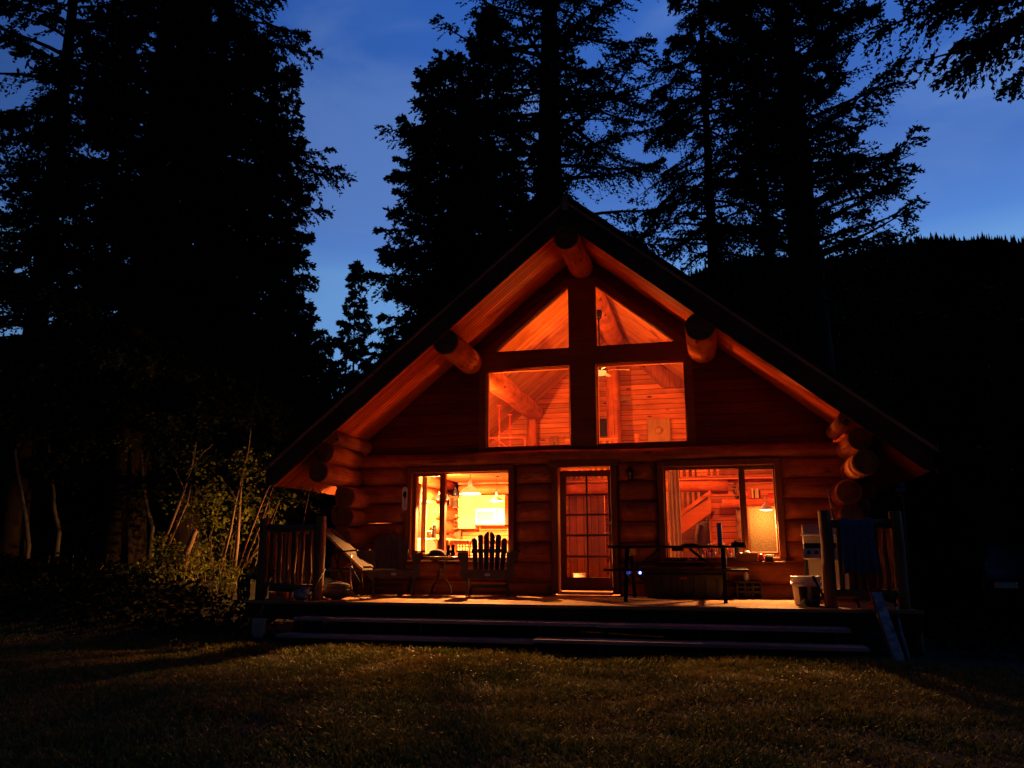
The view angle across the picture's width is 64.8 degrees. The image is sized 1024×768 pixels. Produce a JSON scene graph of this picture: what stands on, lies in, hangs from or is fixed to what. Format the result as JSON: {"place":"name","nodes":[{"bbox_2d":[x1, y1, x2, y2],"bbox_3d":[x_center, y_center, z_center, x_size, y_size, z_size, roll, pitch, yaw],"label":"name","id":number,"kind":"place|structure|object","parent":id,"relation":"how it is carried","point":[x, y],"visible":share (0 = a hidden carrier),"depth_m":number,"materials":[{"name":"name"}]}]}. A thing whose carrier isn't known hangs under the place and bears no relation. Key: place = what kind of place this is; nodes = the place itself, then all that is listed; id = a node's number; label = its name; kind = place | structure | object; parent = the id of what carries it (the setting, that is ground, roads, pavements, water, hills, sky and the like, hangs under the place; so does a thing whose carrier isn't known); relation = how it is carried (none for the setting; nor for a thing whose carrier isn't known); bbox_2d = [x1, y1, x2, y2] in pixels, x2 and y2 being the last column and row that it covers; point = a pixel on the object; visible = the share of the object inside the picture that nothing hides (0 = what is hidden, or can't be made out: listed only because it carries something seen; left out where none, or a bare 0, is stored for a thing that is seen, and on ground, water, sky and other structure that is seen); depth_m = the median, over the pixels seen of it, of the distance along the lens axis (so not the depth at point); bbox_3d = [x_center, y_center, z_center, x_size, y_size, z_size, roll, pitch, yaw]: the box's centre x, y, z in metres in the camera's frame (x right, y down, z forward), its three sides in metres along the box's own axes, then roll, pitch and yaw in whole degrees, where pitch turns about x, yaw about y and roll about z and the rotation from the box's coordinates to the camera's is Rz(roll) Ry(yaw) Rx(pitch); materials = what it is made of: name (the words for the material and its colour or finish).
{"place":"outdoors","nodes":[
{"label":"outdoors","id":0,"kind":"place"},
{"bbox_2d":[426,539,435,553],"bbox_3d":[-1.709,3.667,16.468,0.300,0.980,0.295,-3,-12,14],"label":"globe lamp","id":1,"kind":"object","parent":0,"point":[430,544],"visible":0.48,"depth_m":16.43,"materials":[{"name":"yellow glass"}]},
{"bbox_2d":[428,549,444,555],"bbox_3d":[-1.296,2.894,13.821,0.400,0.120,0.300,-3,-12,14],"label":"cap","id":2,"kind":"object","parent":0,"point":[436,552],"visible":0.87,"depth_m":13.75,"materials":[{"name":"fabric"}]},
{"bbox_2d":[448,540,471,556],"bbox_3d":[-0.934,3.439,15.289,0.460,0.941,0.458,-3,-12,14],"label":"spindle chair","id":3,"kind":"object","parent":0,"point":[462,542],"visible":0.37,"depth_m":15.16,"materials":[{"name":"brown wood"}]},
{"bbox_2d":[0,546,1023,767],"bbox_3d":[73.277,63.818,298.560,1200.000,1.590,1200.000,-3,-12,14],"label":"ground","id":4,"kind":"structure","parent":0,"point":[874,643],"depth_m":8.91,"materials":[{"name":"green plant"}]},
{"bbox_2d":[0,367,41,563],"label":"birch","id":5,"kind":"object","parent":4,"relation":"on","point":[27,534],"visible":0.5,"depth_m":19.79,"materials":[{"name":"white plant"}]},
{"bbox_2d":[18,373,72,562],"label":"birch","id":6,"kind":"object","parent":4,"relation":"on","point":[58,530],"visible":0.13,"depth_m":20.04,"materials":[{"name":"white plant"}]},
{"bbox_2d":[0,352,92,546],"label":"conifer","id":7,"kind":"object","parent":4,"relation":"on","point":[37,515],"visible":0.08,"depth_m":27.11,"materials":[{"name":"green plant"}]},
{"bbox_2d":[0,89,98,546],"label":"conifer","id":8,"kind":"object","parent":4,"relation":"on","point":[77,535],"visible":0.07,"depth_m":28.38,"materials":[{"name":"green plant"}]},
{"bbox_2d":[30,347,109,547],"bbox_3d":[-15.502,2.401,29.484,4.888,9.586,5.688,-3,-12,14],"label":"conifer","id":9,"kind":"object","parent":4,"relation":"on","point":[51,529],"visible":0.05,"depth_m":27.37,"materials":[{"name":"green plant"}]},
{"bbox_2d":[0,5,156,546],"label":"conifer","id":10,"kind":"object","parent":4,"relation":"on","point":[100,504],"visible":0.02,"depth_m":27.82,"materials":[{"name":"green plant"}]},
{"bbox_2d":[48,547,132,579],"bbox_3d":[-8.980,4.010,16.948,1.758,1.138,1.572,-3,-12,14],"label":"bush","id":11,"kind":"object","parent":4,"relation":"on","point":[73,568],"visible":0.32,"depth_m":17.16,"materials":[{"name":"green plant"}]},
{"bbox_2d":[0,0,199,561],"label":"conifer","id":12,"kind":"object","parent":4,"relation":"on","point":[55,135],"visible":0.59,"depth_m":21.36,"materials":[{"name":"green plant"}]},
{"bbox_2d":[105,397,176,568],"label":"birch","id":13,"kind":"object","parent":4,"relation":"on","point":[151,523],"visible":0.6,"depth_m":20.12,"materials":[{"name":"white plant"}]},
{"bbox_2d":[0,0,282,571],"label":"conifer","id":14,"kind":"object","parent":4,"relation":"on","point":[125,532],"visible":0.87,"depth_m":21.04,"materials":[{"name":"green plant"}]},
{"bbox_2d":[92,560,192,586],"bbox_3d":[-7.383,3.964,16.277,3.062,0.811,0.991,-6,-14,28],"label":"bush","id":15,"kind":"object","parent":4,"relation":"on","point":[143,570],"visible":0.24,"depth_m":16.09,"materials":[{"name":"green plant"}]},
{"bbox_2d":[61,0,242,563],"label":"conifer","id":16,"kind":"object","parent":4,"relation":"on","point":[67,492],"visible":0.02,"depth_m":26.89,"materials":[{"name":"green plant"}]},
{"bbox_2d":[79,356,246,558],"bbox_3d":[-11.469,2.330,27.455,5.158,9.402,5.183,10,-15,-39],"label":"conifer","id":17,"kind":"object","parent":4,"relation":"on","point":[92,541],"visible":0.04,"depth_m":26.47,"materials":[{"name":"green plant"}]},
{"bbox_2d":[140,532,216,583],"bbox_3d":[-6.951,3.545,16.665,1.531,1.147,1.258,0,-12,-2],"label":"bush","id":18,"kind":"object","parent":4,"relation":"on","point":[162,560],"visible":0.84,"depth_m":16.56,"materials":[{"name":"green plant"}]},
{"bbox_2d":[181,529,196,569],"bbox_3d":[-6.649,3.415,16.611,0.298,0.831,0.160,-3,-12,14],"label":"stump","id":19,"kind":"object","parent":4,"relation":"on","point":[191,540],"visible":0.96,"depth_m":16.57,"materials":[{"name":"brown wood"}]},
{"bbox_2d":[32,0,357,565],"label":"conifer","id":20,"kind":"object","parent":4,"relation":"on","point":[237,32],"visible":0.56,"depth_m":23.13,"materials":[{"name":"green plant"}]},
{"bbox_2d":[159,442,233,552],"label":"sapling","id":21,"kind":"object","parent":4,"relation":"on","point":[192,466],"visible":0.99,"depth_m":17.26,"materials":[{"name":"green plant"}]},
{"bbox_2d":[186,552,252,596],"bbox_3d":[-5.509,3.541,15.022,1.663,0.801,0.704,-9,-15,36],"label":"bush","id":22,"kind":"object","parent":4,"relation":"on","point":[227,579],"visible":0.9,"depth_m":14.92,"materials":[{"name":"green plant"}]},
{"bbox_2d":[153,478,297,566],"bbox_3d":[-7.012,3.321,19.541,3.426,2.170,1.991,1,-12,-7],"label":"bush","id":23,"kind":"object","parent":4,"relation":"on","point":[186,515],"visible":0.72,"depth_m":19.40,"materials":[{"name":"green plant"}]},
{"bbox_2d":[231,473,258,568],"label":"sapling","id":24,"kind":"object","parent":4,"relation":"on","point":[238,517],"visible":0.76,"depth_m":17.16,"materials":[{"name":"brown plant"}]},
{"bbox_2d":[222,370,274,557],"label":"sapling","id":25,"kind":"object","parent":4,"relation":"on","point":[244,468],"visible":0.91,"depth_m":16.37,"materials":[{"name":"green plant"}]},
{"bbox_2d":[200,62,318,571],"bbox_3d":[-7.779,-2.649,26.332,4.709,17.292,4.209,-3,-12,14],"label":"conifer","id":26,"kind":"object","parent":4,"relation":"on","point":[301,330],"visible":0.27,"depth_m":25.88,"materials":[{"name":"green plant"}]},
{"bbox_2d":[251,569,276,637],"bbox_3d":[-3.598,3.229,11.845,0.220,0.977,0.465,-2,-12,9],"label":"shovel","id":27,"kind":"object","parent":4,"relation":"on","point":[258,627],"visible":0.97,"depth_m":11.58,"materials":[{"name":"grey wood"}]},
{"bbox_2d":[210,42,319,551],"bbox_3d":[-10.792,-3.855,32.881,6.677,22.962,6.633,-3,-12,14],"label":"conifer","id":28,"kind":"object","parent":4,"relation":"on","point":[305,253],"visible":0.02,"depth_m":33.11,"materials":[{"name":"green plant"}]},
{"bbox_2d":[201,315,329,563],"bbox_3d":[-9.086,2.245,29.201,5.068,10.286,5.054,-3,-12,14],"label":"conifer","id":29,"kind":"object","parent":4,"relation":"on","point":[310,515],"visible":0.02,"depth_m":29.18,"materials":[{"name":"green plant"}]},
{"bbox_2d":[237,485,328,567],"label":"sapling","id":30,"kind":"object","parent":4,"relation":"on","point":[252,543],"visible":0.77,"depth_m":14.77,"materials":[{"name":"brown plant"}]},
{"bbox_2d":[283,568,325,638],"bbox_3d":[-3.018,3.183,11.652,0.676,1.024,0.251,6,-13,-27],"label":"rake handle","id":31,"kind":"object","parent":4,"relation":"on","point":[307,600],"visible":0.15,"depth_m":11.77,"materials":[{"name":"brown wood"}]},
{"bbox_2d":[274,291,340,557],"bbox_3d":[-10.398,2.072,36.763,6.216,13.204,6.603,1,-12,-5],"label":"conifer","id":32,"kind":"object","parent":4,"relation":"on","point":[308,318],"visible":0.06,"depth_m":37.31,"materials":[{"name":"green plant"}]},
{"bbox_2d":[306,328,346,545],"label":"conifer","id":33,"kind":"object","parent":4,"relation":"on","point":[333,365],"visible":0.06,"depth_m":42.70,"materials":[{"name":"green plant"}]},
{"bbox_2d":[327,259,373,545],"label":"conifer","id":34,"kind":"object","parent":4,"relation":"on","point":[357,314],"visible":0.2,"depth_m":56.10,"materials":[{"name":"green plant"}]},
{"bbox_2d":[319,48,501,499],"bbox_3d":[-2.970,-3.503,33.935,8.859,23.556,8.171,9,-15,-35],"label":"conifer","id":35,"kind":"object","parent":4,"relation":"on","point":[414,258],"visible":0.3,"depth_m":33.77,"materials":[{"name":"green plant"}]},
{"bbox_2d":[395,4,538,318],"bbox_3d":[-0.895,-4.759,36.485,10.338,27.623,11.174,-3,-12,14],"label":"conifer","id":36,"kind":"object","parent":4,"relation":"on","point":[479,36],"visible":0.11,"depth_m":36.55,"materials":[{"name":"green plant"}]},
{"bbox_2d":[0,539,1023,661],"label":"undergrowth","id":37,"kind":"object","parent":4,"relation":"on","point":[967,633],"visible":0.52,"depth_m":13.73,"materials":[{"name":"green plant"}]},
{"bbox_2d":[374,0,682,318],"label":"conifer","id":38,"kind":"object","parent":4,"relation":"on","point":[555,139],"visible":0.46,"depth_m":29.37,"materials":[{"name":"green plant"}]},
{"bbox_2d":[276,606,869,658],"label":"porch steps","id":39,"kind":"structure","parent":4,"relation":"on","point":[309,625],"depth_m":10.23,"materials":[{"name":"brown wood"}]},
{"bbox_2d":[242,593,924,656],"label":"wooden deck","id":40,"kind":"structure","parent":4,"relation":"on","point":[737,611],"depth_m":11.06,"materials":[{"name":"brown wood"}]},
{"bbox_2d":[268,591,292,598],"bbox_3d":[-3.586,3.272,12.498,0.300,0.100,0.200,-3,-12,14],"label":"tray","id":41,"kind":"object","parent":40,"relation":"on","point":[278,595],"visible":0.88,"depth_m":12.52,"materials":[{"name":"brown wood"}]},
{"bbox_2d":[255,516,326,632],"bbox_3d":[-3.146,3.139,13.162,1.117,1.840,2.091,-3,-12,14],"label":"log railing","id":42,"kind":"object","parent":40,"relation":"on","point":[310,564],"visible":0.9,"depth_m":12.31,"materials":[{"name":"brown wood"}]},
{"bbox_2d":[199,574,256,632],"bbox_3d":[-4.267,3.312,12.191,0.820,0.847,0.171,2,-12,-8],"label":"garden hose","id":43,"kind":"object","parent":42,"relation":"attached to","point":[242,584],"visible":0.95,"depth_m":12.24,"materials":[{"name":"rubber"}]},
{"bbox_2d":[293,586,309,599],"bbox_3d":[-3.134,3.124,12.034,0.269,0.214,0.210,-3,-12,14],"label":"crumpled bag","id":44,"kind":"object","parent":40,"relation":"on","point":[302,593],"visible":1,"depth_m":11.97,"materials":[{"name":"blue plastic"}]},
{"bbox_2d":[323,580,366,599],"bbox_3d":[-2.534,3.143,12.303,0.724,0.288,0.332,-1,-12,6],"label":"backpack","id":45,"kind":"object","parent":40,"relation":"on","point":[336,590],"visible":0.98,"depth_m":12.20,"materials":[{"name":"brown fabric"}]},
{"bbox_2d":[323,527,372,596],"bbox_3d":[-2.747,2.924,13.284,0.798,1.123,0.630,-2,-12,10],"label":"reclining chair","id":46,"kind":"object","parent":40,"relation":"on","point":[347,549],"visible":0.91,"depth_m":13.18,"materials":[{"name":"fabric"}]},
{"bbox_2d":[363,532,424,594],"bbox_3d":[-2.087,3.123,14.007,1.074,1.098,0.942,3,-12,-13],"label":"garden chair","id":47,"kind":"object","parent":40,"relation":"on","point":[391,550],"visible":0.98,"depth_m":14.15,"materials":[{"name":"brown wood"}]},
{"bbox_2d":[422,556,457,594],"bbox_3d":[-1.202,3.276,13.790,0.704,0.638,0.700,-3,-12,14],"label":"side table","id":48,"kind":"object","parent":40,"relation":"on","point":[437,559],"visible":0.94,"depth_m":13.67,"materials":[{"name":"brown wood"}]},
{"bbox_2d":[456,532,519,596],"bbox_3d":[-0.394,3.030,13.565,1.074,1.098,0.942,0,-12,1],"label":"garden chair","id":49,"kind":"object","parent":40,"relation":"on","point":[497,548],"visible":0.99,"depth_m":13.71,"materials":[{"name":"brown wood"}]},
{"bbox_2d":[603,545,748,602],"bbox_3d":[2.515,2.879,12.282,2.062,0.815,1.520,-3,-12,14],"label":"picnic table","id":50,"kind":"object","parent":40,"relation":"on","point":[627,570],"visible":0.99,"depth_m":11.96,"materials":[{"name":"black wood"}]},
{"bbox_2d":[716,523,722,544],"bbox_3d":[3.145,2.276,12.219,0.074,0.337,0.074,-3,-12,14],"label":"blue tube","id":51,"kind":"object","parent":50,"relation":"on","point":[719,533],"visible":0.86,"depth_m":12.20,"materials":[{"name":"plastic"}]},
{"bbox_2d":[639,571,729,598],"bbox_3d":[2.734,3.185,12.791,1.400,0.400,0.528,-3,-12,14],"label":"storage tote","id":52,"kind":"object","parent":40,"relation":"on","point":[699,585],"visible":0.83,"depth_m":12.57,"materials":[{"name":"black plastic"}]},
{"bbox_2d":[736,581,762,598],"bbox_3d":[3.743,3.246,12.736,0.386,0.260,0.326,-3,-12,14],"label":"plastic crate","id":53,"kind":"object","parent":40,"relation":"on","point":[752,586],"visible":1,"depth_m":12.60,"materials":[{"name":"brown plastic"}]},
{"bbox_2d":[798,586,810,606],"bbox_3d":[3.897,2.822,10.716,0.117,0.252,0.275,0,-12,2],"label":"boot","id":54,"kind":"object","parent":40,"relation":"on","point":[804,599],"visible":1,"depth_m":10.74,"materials":[{"name":"rubber"}]},
{"bbox_2d":[790,576,821,604],"bbox_3d":[4.032,2.824,11.036,0.412,0.380,0.412,-3,-12,14],"label":"white bucket","id":55,"kind":"object","parent":40,"relation":"on","point":[808,582],"visible":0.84,"depth_m":10.91,"materials":[{"name":"plastic"}]},
{"bbox_2d":[811,587,820,606],"bbox_3d":[4.029,2.815,10.684,0.117,0.252,0.275,-5,-13,21],"label":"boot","id":56,"kind":"object","parent":40,"relation":"on","point":[816,600],"visible":1,"depth_m":10.71,"materials":[{"name":"rubber"}]},
{"bbox_2d":[800,524,858,602],"bbox_3d":[4.635,2.614,11.803,0.740,1.110,0.642,-4,-13,17],"label":"gas barbecue","id":57,"kind":"object","parent":40,"relation":"on","point":[810,534],"visible":0.41,"depth_m":11.70,"materials":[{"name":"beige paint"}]},
{"bbox_2d":[818,510,911,655],"bbox_3d":[4.768,2.738,11.246,1.047,1.840,2.091,-3,-12,14],"label":"log railing","id":58,"kind":"object","parent":40,"relation":"on","point":[888,579],"visible":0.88,"depth_m":10.35,"materials":[{"name":"brown wood"}]},
{"bbox_2d":[839,517,878,574],"bbox_3d":[4.465,2.090,10.413,0.432,0.724,0.224,-3,-12,14],"label":"towel","id":59,"kind":"object","parent":58,"relation":"hanging from","point":[858,549],"visible":1,"depth_m":10.34,"materials":[{"name":"blue fabric"}]},
{"bbox_2d":[264,194,939,632],"bbox_3d":[1.866,1.103,16.622,10.520,7.065,8.224,-3,-12,14],"label":"log cabin","id":60,"kind":"object","parent":4,"relation":"on","point":[734,394],"visible":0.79,"depth_m":14.03,"materials":[{"name":"brown wood"}]},
{"bbox_2d":[402,487,407,509],"bbox_3d":[-1.942,2.071,14.581,0.100,0.420,0.023,-3,-12,14],"label":"thermometer","id":61,"kind":"object","parent":60,"relation":"attached to","point":[404,496],"visible":1,"depth_m":14.58,"materials":[{"name":"white plastic"}]},
{"bbox_2d":[418,483,420,537],"bbox_3d":[-2.007,2.667,17.006,0.066,1.161,0.484,-3,-12,14],"label":"curtain","id":62,"kind":"object","parent":60,"relation":"hanging from","point":[419,511],"visible":0.24,"depth_m":17.11,"materials":[{"name":"fabric"}]},
{"bbox_2d":[420,477,426,553],"bbox_3d":[-1.627,2.442,14.883,0.104,1.520,0.061,-3,-12,14],"label":"curtain","id":63,"kind":"object","parent":60,"relation":"hanging from","point":[423,517],"visible":0.77,"depth_m":14.88,"materials":[{"name":"fabric"}]},
{"bbox_2d":[420,498,435,537],"bbox_3d":[-2.204,2.963,17.163,0.380,1.075,2.400,-3,-12,14],"label":"window","id":64,"kind":"structure","parent":60,"relation":"in","point":[431,505],"depth_m":18.25,"materials":[{"name":"clear glass"}]},
{"bbox_2d":[417,538,458,554],"bbox_3d":[-1.633,3.844,17.359,0.550,1.005,1.460,-3,-12,14],"label":"side cabinet","id":65,"kind":"object","parent":60,"relation":"on","point":[436,540],"visible":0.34,"depth_m":16.82,"materials":[{"name":"brown wood"}]},
{"bbox_2d":[405,465,515,560],"bbox_3d":[-0.907,2.322,14.486,2.020,1.660,0.350,-3,-12,14],"label":"window","id":66,"kind":"structure","parent":60,"relation":"in","point":[413,474],"depth_m":14.50,"materials":[{"name":"brown glass"}]},
{"bbox_2d":[458,495,478,528],"bbox_3d":[-1.083,3.173,19.950,0.440,0.808,0.365,-3,-12,14],"label":"wall cupboard","id":67,"kind":"object","parent":60,"relation":"attached to","point":[466,510],"depth_m":19.80,"materials":[{"name":"brown wood"}]},
{"bbox_2d":[458,495,474,528],"bbox_3d":[-1.121,3.141,19.797,0.432,0.800,0.043,-3,-12,14],"label":"cupboard door","id":68,"kind":"structure","parent":67,"relation":"in","point":[466,512],"depth_m":19.80,"materials":[{"name":"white wood"}]},
{"bbox_2d":[460,474,479,494],"bbox_3d":[-0.807,1.813,15.580,0.400,0.620,0.400,-3,-12,14],"label":"pendant lamp","id":69,"kind":"object","parent":60,"relation":"hanging from","point":[469,489],"visible":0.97,"depth_m":15.45,"materials":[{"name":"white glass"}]},
{"bbox_2d":[458,545,507,556],"bbox_3d":[-0.306,4.327,19.382,2.140,0.900,0.595,-3,-12,14],"label":"kitchen counter","id":70,"kind":"object","parent":60,"relation":"on","point":[471,548],"visible":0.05,"depth_m":19.36,"materials":[{"name":"white wood"}]},
{"bbox_2d":[449,495,460,544],"bbox_3d":[-1.398,3.339,19.786,0.204,1.200,0.320,-3,-12,14],"label":"corner shelf","id":71,"kind":"object","parent":70,"relation":"on","point":[457,534],"visible":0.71,"depth_m":19.84,"materials":[{"name":"brown wood"}]},
{"bbox_2d":[475,508,507,525],"bbox_3d":[-0.504,3.261,19.751,0.749,0.424,0.429,-3,-12,14],"label":"microwave","id":72,"kind":"object","parent":60,"relation":"attached to","point":[491,516],"visible":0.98,"depth_m":19.60,"materials":[{"name":"white plastic"}]},
{"bbox_2d":[476,495,507,507],"bbox_3d":[-0.496,2.901,19.859,0.753,0.312,0.365,-3,-12,14],"label":"wall cupboard","id":73,"kind":"object","parent":60,"relation":"attached to","point":[482,501],"depth_m":19.73,"materials":[{"name":"brown wood"}]},
{"bbox_2d":[476,495,489,507],"bbox_3d":[-0.717,2.878,19.751,0.369,0.304,0.043,-3,-12,14],"label":"cupboard door","id":74,"kind":"structure","parent":73,"relation":"in","point":[482,501],"depth_m":19.76,"materials":[{"name":"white wood"}]},
{"bbox_2d":[490,495,504,507],"bbox_3d":[-0.351,2.860,19.662,0.369,0.304,0.043,-3,-12,14],"label":"cupboard door","id":75,"kind":"structure","parent":73,"relation":"in","point":[492,504],"depth_m":19.66,"materials":[{"name":"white wood"}]},
{"bbox_2d":[490,405,525,446],"bbox_3d":[-0.192,1.062,16.475,1.080,1.182,0.569,-3,-12,14],"label":"hanging rack","id":76,"kind":"object","parent":60,"relation":"hanging from","point":[510,437],"visible":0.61,"depth_m":16.25,"materials":[{"name":"brown wood"}]},
{"bbox_2d":[487,367,569,447],"bbox_3d":[0.306,0.438,14.618,1.531,1.415,0.092,-3,-12,14],"label":"window","id":77,"kind":"structure","parent":60,"relation":"in","point":[488,408],"depth_m":14.72,"materials":[{"name":"brown wood"}]},
{"bbox_2d":[496,288,568,351],"bbox_3d":[0.374,-1.170,14.942,1.392,1.150,0.092,-3,-12,14],"label":"window","id":78,"kind":"structure","parent":60,"relation":"in","point":[566,290],"depth_m":14.93,"materials":[{"name":"brown wood"}]},
{"bbox_2d":[560,470,612,590],"bbox_3d":[1.277,2.497,13.815,0.914,2.030,0.116,-3,-12,14],"label":"door","id":79,"kind":"structure","parent":60,"relation":"in","point":[587,583],"depth_m":13.81,"materials":[{"name":"brown wood"}]},
{"bbox_2d":[599,417,606,437],"bbox_3d":[2.333,1.064,19.705,0.472,0.497,0.040,-3,-12,14],"label":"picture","id":80,"kind":"object","parent":60,"relation":"attached to","point":[603,427],"visible":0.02,"depth_m":19.72,"materials":[{"name":"grey wood"}]},
{"bbox_2d":[597,310,629,376],"bbox_3d":[1.829,-0.846,16.564,1.139,1.405,1.131,-3,-12,14],"label":"ceiling fan","id":81,"kind":"object","parent":60,"relation":"hanging from","point":[601,371],"visible":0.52,"depth_m":16.55,"materials":[{"name":"black metal"}]},
{"bbox_2d":[595,286,672,345],"bbox_3d":[2.203,-1.263,14.499,1.392,1.150,0.092,-3,-12,14],"label":"window","id":82,"kind":"structure","parent":60,"relation":"in","point":[595,286],"depth_m":14.57,"materials":[{"name":"brown wood"}]},
{"bbox_2d":[597,361,687,443],"bbox_3d":[2.269,0.339,14.143,1.531,1.415,0.092,-3,-12,14],"label":"window","id":83,"kind":"structure","parent":60,"relation":"in","point":[676,362],"depth_m":14.19,"materials":[{"name":"brown wood"}]},
{"bbox_2d":[647,418,670,441],"bbox_3d":[3.525,1.116,19.343,0.549,0.576,0.135,-3,-12,14],"label":"carved panel","id":84,"kind":"object","parent":60,"relation":"attached to","point":[658,430],"visible":0.91,"depth_m":19.34,"materials":[{"name":"brown wood"}]},
{"bbox_2d":[667,470,681,556],"bbox_3d":[2.788,2.219,13.819,0.203,1.520,0.032,-3,-12,14],"label":"curtain","id":85,"kind":"object","parent":60,"relation":"hanging from","point":[675,533],"visible":0.79,"depth_m":13.82,"materials":[{"name":"fabric"}]},
{"bbox_2d":[695,518,709,556],"bbox_3d":[4.278,3.354,17.622,0.554,0.845,0.159,-3,-12,14],"label":"jacket","id":86,"kind":"object","parent":60,"relation":"hanging from","point":[702,534],"visible":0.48,"depth_m":17.59,"materials":[{"name":"fabric"}]},
{"bbox_2d":[657,458,786,560],"bbox_3d":[3.462,2.101,13.429,2.000,1.660,0.350,-3,-12,14],"label":"window","id":87,"kind":"structure","parent":60,"relation":"in","point":[773,464],"depth_m":13.33,"materials":[{"name":"brown glass"}]},
{"bbox_2d":[735,551,757,560],"bbox_3d":[3.764,2.764,12.959,0.344,0.165,0.140,-3,-12,14],"label":"planter box","id":88,"kind":"object","parent":60,"relation":"on","point":[745,556],"visible":0.94,"depth_m":12.89,"materials":[{"name":"brown wood"}]},
{"bbox_3d":[3.599,3.303,13.745,1.960,0.610,0.770,-3,-12,14],"label":"window table","id":89,"kind":"object","parent":60,"relation":"on","visible":0},
{"bbox_2d":[747,506,777,556],"bbox_3d":[4.448,2.599,14.022,0.650,0.943,0.040,-3,-12,14],"label":"pale panel","id":90,"kind":"object","parent":89,"relation":"on","point":[762,530],"visible":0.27,"depth_m":14.04,"materials":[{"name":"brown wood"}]},
{"bbox_2d":[621,0,831,331],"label":"conifer","id":91,"kind":"object","parent":4,"relation":"on","point":[680,131],"visible":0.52,"depth_m":28.00,"materials":[{"name":"green plant"}]},
{"bbox_2d":[647,0,878,336],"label":"conifer","id":92,"kind":"object","parent":4,"relation":"on","point":[678,177],"visible":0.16,"depth_m":27.99,"materials":[{"name":"green plant"}]},
{"bbox_2d":[670,0,930,372],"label":"conifer","id":93,"kind":"object","parent":4,"relation":"on","point":[788,112],"visible":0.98,"depth_m":23.83,"materials":[{"name":"green plant"}]},
{"bbox_2d":[869,590,905,661],"bbox_3d":[4.441,2.854,9.564,0.135,0.776,0.779,-2,-12,9],"label":"leaning board","id":94,"kind":"object","parent":4,"relation":"on","point":[887,628],"visible":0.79,"depth_m":9.52,"materials":[{"name":"blue wood"}]},
{"bbox_2d":[894,604,910,659],"bbox_3d":[4.693,2.982,9.714,0.057,0.615,0.600,-3,-12,15],"label":"leaning pole","id":95,"kind":"object","parent":4,"relation":"on","point":[902,637],"visible":0.97,"depth_m":9.62,"materials":[{"name":"brown wood"}]},
{"bbox_2d":[895,483,913,608],"bbox_3d":[6.532,2.878,13.333,0.160,2.552,0.085,-3,-12,14],"label":"post","id":96,"kind":"object","parent":4,"relation":"on","point":[900,490],"visible":0.58,"depth_m":13.40,"materials":[{"name":"brown wood"}]},
{"bbox_2d":[825,0,1023,104],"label":"conifer","id":97,"kind":"object","parent":4,"relation":"on","point":[993,38],"visible":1,"depth_m":14.62,"materials":[{"name":"green plant"}]},
{"bbox_2d":[974,541,1023,624],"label":"parked car","id":98,"kind":"object","parent":4,"relation":"on","point":[1002,577],"visible":0.87,"depth_m":13.78,"materials":[{"name":"paint"}]},
{"bbox_2d":[0,0,1023,391],"label":"sky","id":99,"kind":"structure","parent":0,"point":[972,160],"materials":[{"name":"blue"}]},
{"bbox_2d":[326,239,1023,548],"bbox_3d":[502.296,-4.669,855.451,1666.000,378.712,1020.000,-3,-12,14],"label":"hill","id":100,"kind":"structure","parent":0,"point":[951,281],"depth_m":685.54,"materials":[{"name":"green plant"}]},
{"bbox_2d":[685,232,1023,442],"bbox_3d":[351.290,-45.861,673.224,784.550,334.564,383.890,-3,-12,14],"label":"hill forest","id":101,"kind":"object","parent":100,"relation":"on","point":[1013,241],"visible":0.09,"depth_m":728.66,"materials":[{"name":"green plant"}]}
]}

